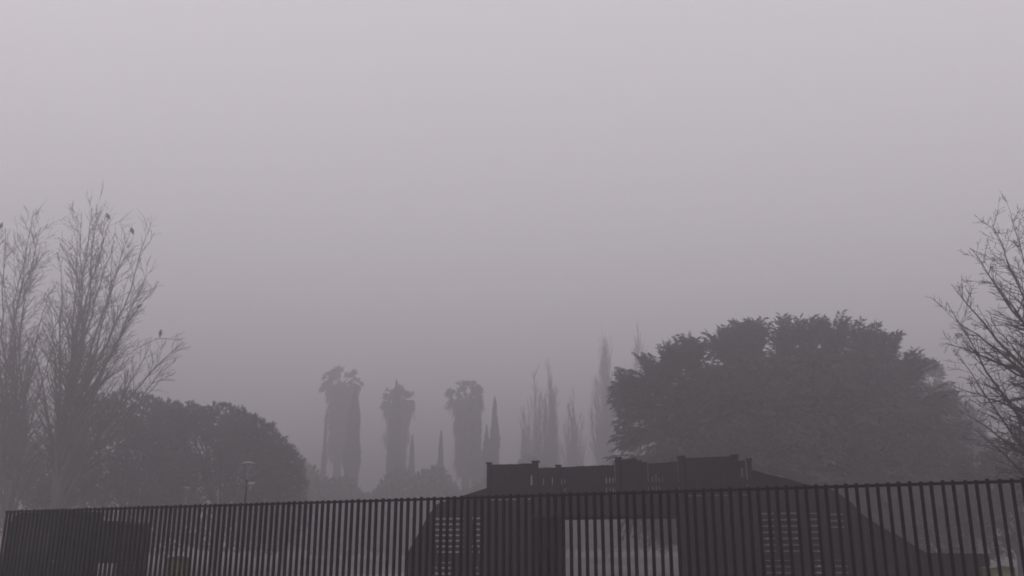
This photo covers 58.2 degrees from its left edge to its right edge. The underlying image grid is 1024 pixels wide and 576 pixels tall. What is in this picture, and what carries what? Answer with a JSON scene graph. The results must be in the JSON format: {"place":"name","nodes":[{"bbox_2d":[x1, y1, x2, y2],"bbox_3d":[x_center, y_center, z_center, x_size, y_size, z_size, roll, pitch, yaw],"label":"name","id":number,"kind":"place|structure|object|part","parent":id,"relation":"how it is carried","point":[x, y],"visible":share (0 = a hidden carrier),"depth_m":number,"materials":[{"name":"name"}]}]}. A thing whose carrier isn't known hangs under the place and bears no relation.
{"place":"outdoors","nodes":[
{"label":"outdoors","id":0,"kind":"place"},
{"bbox_2d":[345,573,450,575],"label":"path","id":1,"kind":"structure","parent":0,"point":[391,574],"depth_m":62.77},
{"bbox_2d":[0,0,1023,551],"label":"sky","id":2,"kind":"structure","parent":0,"point":[429,196],"materials":[{"name":"grey"}]},
{"bbox_2d":[97,552,1018,575],"bbox_3d":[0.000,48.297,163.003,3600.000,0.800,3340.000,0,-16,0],"label":"ground","id":3,"kind":"structure","parent":0,"point":[658,564],"depth_m":116.04,"materials":[{"name":"soil"}]},
{"bbox_2d":[0,201,69,561],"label":"bare tree","id":4,"kind":"object","parent":3,"relation":"on","point":[13,403],"visible":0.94,"depth_m":66.14,"materials":[{"name":"grey plant"}]},
{"bbox_2d":[0,420,116,536],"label":"evergreen tree","id":5,"kind":"object","parent":3,"relation":"on","point":[42,494],"visible":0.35,"depth_m":73.69,"materials":[{"name":"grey plant"}]},
{"bbox_2d":[0,511,148,575],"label":"parked truck","id":6,"kind":"object","parent":3,"relation":"on","point":[75,545],"visible":0.27,"depth_m":21.70,"materials":[{"name":"paint"}]},
{"bbox_3d":[-11.305,5.971,21.690,0.773,0.550,0.008,0,-16,0],"label":"side window","id":7,"kind":"part","parent":6,"relation":"part of","materials":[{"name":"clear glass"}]},
{"bbox_2d":[15,180,189,509],"bbox_3d":[-28.043,6.059,62.997,11.608,26.605,7.356,0,-16,0],"label":"bare tree","id":8,"kind":"object","parent":3,"relation":"on","point":[72,422],"visible":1,"depth_m":62.17,"materials":[{"name":"grey plant"}]},
{"bbox_2d":[47,388,206,572],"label":"evergreen tree","id":9,"kind":"object","parent":3,"relation":"on","point":[133,474],"visible":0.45,"depth_m":72.18,"materials":[{"name":"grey plant"}]},
{"bbox_2d":[166,556,188,575],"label":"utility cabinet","id":10,"kind":"object","parent":3,"relation":"on","point":[177,565],"visible":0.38,"depth_m":22.80,"materials":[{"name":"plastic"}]},
{"bbox_3d":[-8.325,7.359,22.642,0.381,1.224,0.010,0,-16,0],"label":"door","id":11,"kind":"part","parent":10,"relation":"part of","materials":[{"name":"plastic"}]},
{"bbox_2d":[183,487,189,504],"bbox_3d":[-21.460,15.856,59.951,0.466,5.690,0.466,0,-16,0],"label":"street lamp","id":12,"kind":"object","parent":3,"relation":"on","point":[186,488],"visible":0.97,"depth_m":60.54,"materials":[{"name":"grey metal"}]},
{"bbox_2d":[126,399,311,573],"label":"evergreen tree","id":13,"kind":"object","parent":3,"relation":"on","point":[265,452],"visible":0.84,"depth_m":70.37,"materials":[{"name":"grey plant"}]},
{"bbox_2d":[238,480,254,575],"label":"signpost","id":14,"kind":"object","parent":3,"relation":"on","point":[250,483],"visible":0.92,"depth_m":32.30,"materials":[{"name":"grey metal"}]},
{"bbox_2d":[242,462,254,497],"bbox_3d":[-14.131,12.303,48.486,0.710,6.216,0.711,0,-16,0],"label":"street lamp","id":15,"kind":"object","parent":3,"relation":"on","point":[248,463],"visible":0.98,"depth_m":49.11,"materials":[{"name":"grey metal"}]},
{"bbox_2d":[236,441,313,570],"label":"evergreen tree","id":16,"kind":"object","parent":3,"relation":"on","point":[304,494],"visible":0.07,"depth_m":81.74,"materials":[{"name":"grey plant"}]},
{"bbox_2d":[316,410,326,561],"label":"cypress","id":17,"kind":"object","parent":3,"relation":"on","point":[323,463],"visible":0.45,"depth_m":165.78,"materials":[{"name":"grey plant"}]},
{"bbox_2d":[318,366,363,560],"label":"fan palm","id":18,"kind":"object","parent":3,"relation":"on","point":[338,395],"visible":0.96,"depth_m":181.85,"materials":[{"name":"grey plant"}]},
{"bbox_2d":[339,384,361,561],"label":"cypress","id":19,"kind":"object","parent":3,"relation":"on","point":[350,456],"visible":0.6,"depth_m":158.13,"materials":[{"name":"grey plant"}]},
{"bbox_2d":[383,379,401,561],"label":"cypress","id":20,"kind":"object","parent":3,"relation":"on","point":[394,457],"visible":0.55,"depth_m":163.52,"materials":[{"name":"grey plant"}]},
{"bbox_2d":[379,384,415,560],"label":"fan palm","id":21,"kind":"object","parent":3,"relation":"on","point":[407,408],"visible":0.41,"depth_m":174.74,"materials":[{"name":"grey plant"}]},
{"bbox_2d":[402,435,415,556],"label":"cypress","id":22,"kind":"object","parent":3,"relation":"on","point":[411,466],"visible":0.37,"depth_m":160.66,"materials":[{"name":"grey plant"}]},
{"bbox_2d":[432,430,445,552],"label":"cypress","id":23,"kind":"object","parent":3,"relation":"on","point":[440,457],"visible":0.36,"depth_m":150.03,"materials":[{"name":"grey plant"}]},
{"bbox_2d":[239,452,677,556],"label":"undergrowth","id":24,"kind":"object","parent":3,"relation":"on","point":[423,484],"visible":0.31,"depth_m":123.10,"materials":[{"name":"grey plant"}]},
{"bbox_2d":[443,380,484,491],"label":"fan palm","id":25,"kind":"object","parent":3,"relation":"on","point":[462,409],"visible":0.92,"depth_m":162.93,"materials":[{"name":"grey plant"}]},
{"bbox_2d":[470,385,482,552],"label":"cypress","id":26,"kind":"object","parent":3,"relation":"on","point":[477,451],"visible":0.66,"depth_m":161.35,"materials":[{"name":"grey plant"}]},
{"bbox_2d":[481,424,490,487],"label":"cypress","id":27,"kind":"object","parent":3,"relation":"on","point":[485,454],"visible":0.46,"depth_m":149.87,"materials":[{"name":"grey plant"}]},
{"bbox_2d":[489,397,500,464],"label":"cypress","id":28,"kind":"object","parent":3,"relation":"on","point":[494,442],"visible":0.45,"depth_m":147.63,"materials":[{"name":"grey plant"}]},
{"bbox_2d":[0,478,1023,575],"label":"railing fence","id":29,"kind":"object","parent":3,"relation":"on","point":[909,484],"visible":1,"depth_m":13.81,"materials":[{"name":"metal"}]},
{"bbox_2d":[521,427,525,459],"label":"cypress","id":30,"kind":"object","parent":3,"relation":"on","point":[522,446],"visible":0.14,"depth_m":172.22,"materials":[{"name":"grey plant"}]},
{"bbox_2d":[516,364,548,464],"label":"poplar","id":31,"kind":"object","parent":3,"relation":"on","point":[536,442],"visible":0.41,"depth_m":164.76,"materials":[{"name":"grey plant"}]},
{"bbox_2d":[538,359,564,467],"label":"poplar","id":32,"kind":"object","parent":3,"relation":"on","point":[550,454],"visible":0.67,"depth_m":158.58,"materials":[{"name":"grey plant"}]},
{"bbox_2d":[560,390,587,558],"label":"poplar","id":33,"kind":"object","parent":3,"relation":"on","point":[573,460],"visible":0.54,"depth_m":174.63,"materials":[{"name":"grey plant"}]},
{"bbox_2d":[588,332,621,558],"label":"poplar","id":34,"kind":"object","parent":3,"relation":"on","point":[601,448],"visible":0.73,"depth_m":167.15,"materials":[{"name":"grey plant"}]},
{"bbox_2d":[622,322,653,557],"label":"poplar","id":35,"kind":"object","parent":3,"relation":"on","point":[636,369],"visible":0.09,"depth_m":178.22,"materials":[{"name":"grey plant"}]},
{"bbox_2d":[408,454,990,575],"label":"timber fort","id":36,"kind":"structure","parent":3,"relation":"on","point":[629,475],"depth_m":23.84,"materials":[{"name":"brown wood"}]},
{"bbox_2d":[602,309,991,574],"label":"broad evergreen tree","id":37,"kind":"object","parent":3,"relation":"on","point":[863,410],"visible":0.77,"depth_m":59.82,"materials":[{"name":"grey plant"}]},
{"bbox_2d":[898,424,1023,575],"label":"evergreen shrub","id":38,"kind":"object","parent":3,"relation":"on","point":[995,495],"visible":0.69,"depth_m":50.54,"materials":[{"name":"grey plant"}]},
{"bbox_2d":[914,357,1023,561],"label":"evergreen tree","id":39,"kind":"object","parent":3,"relation":"on","point":[936,383],"visible":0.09,"depth_m":89.35,"materials":[{"name":"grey plant"}]},
{"bbox_2d":[929,191,1023,505],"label":"bare tree","id":40,"kind":"object","parent":3,"relation":"on","point":[1019,417],"visible":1,"depth_m":26.63,"materials":[{"name":"grey plant"}]},
{"bbox_2d":[980,565,1015,575],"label":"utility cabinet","id":41,"kind":"object","parent":3,"relation":"on","point":[994,570],"visible":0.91,"depth_m":18.93,"materials":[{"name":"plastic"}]},
{"bbox_3d":[10.108,6.342,18.773,0.420,1.052,0.010,0,-16,0],"label":"door","id":42,"kind":"part","parent":41,"relation":"part of","materials":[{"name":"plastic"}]}
]}

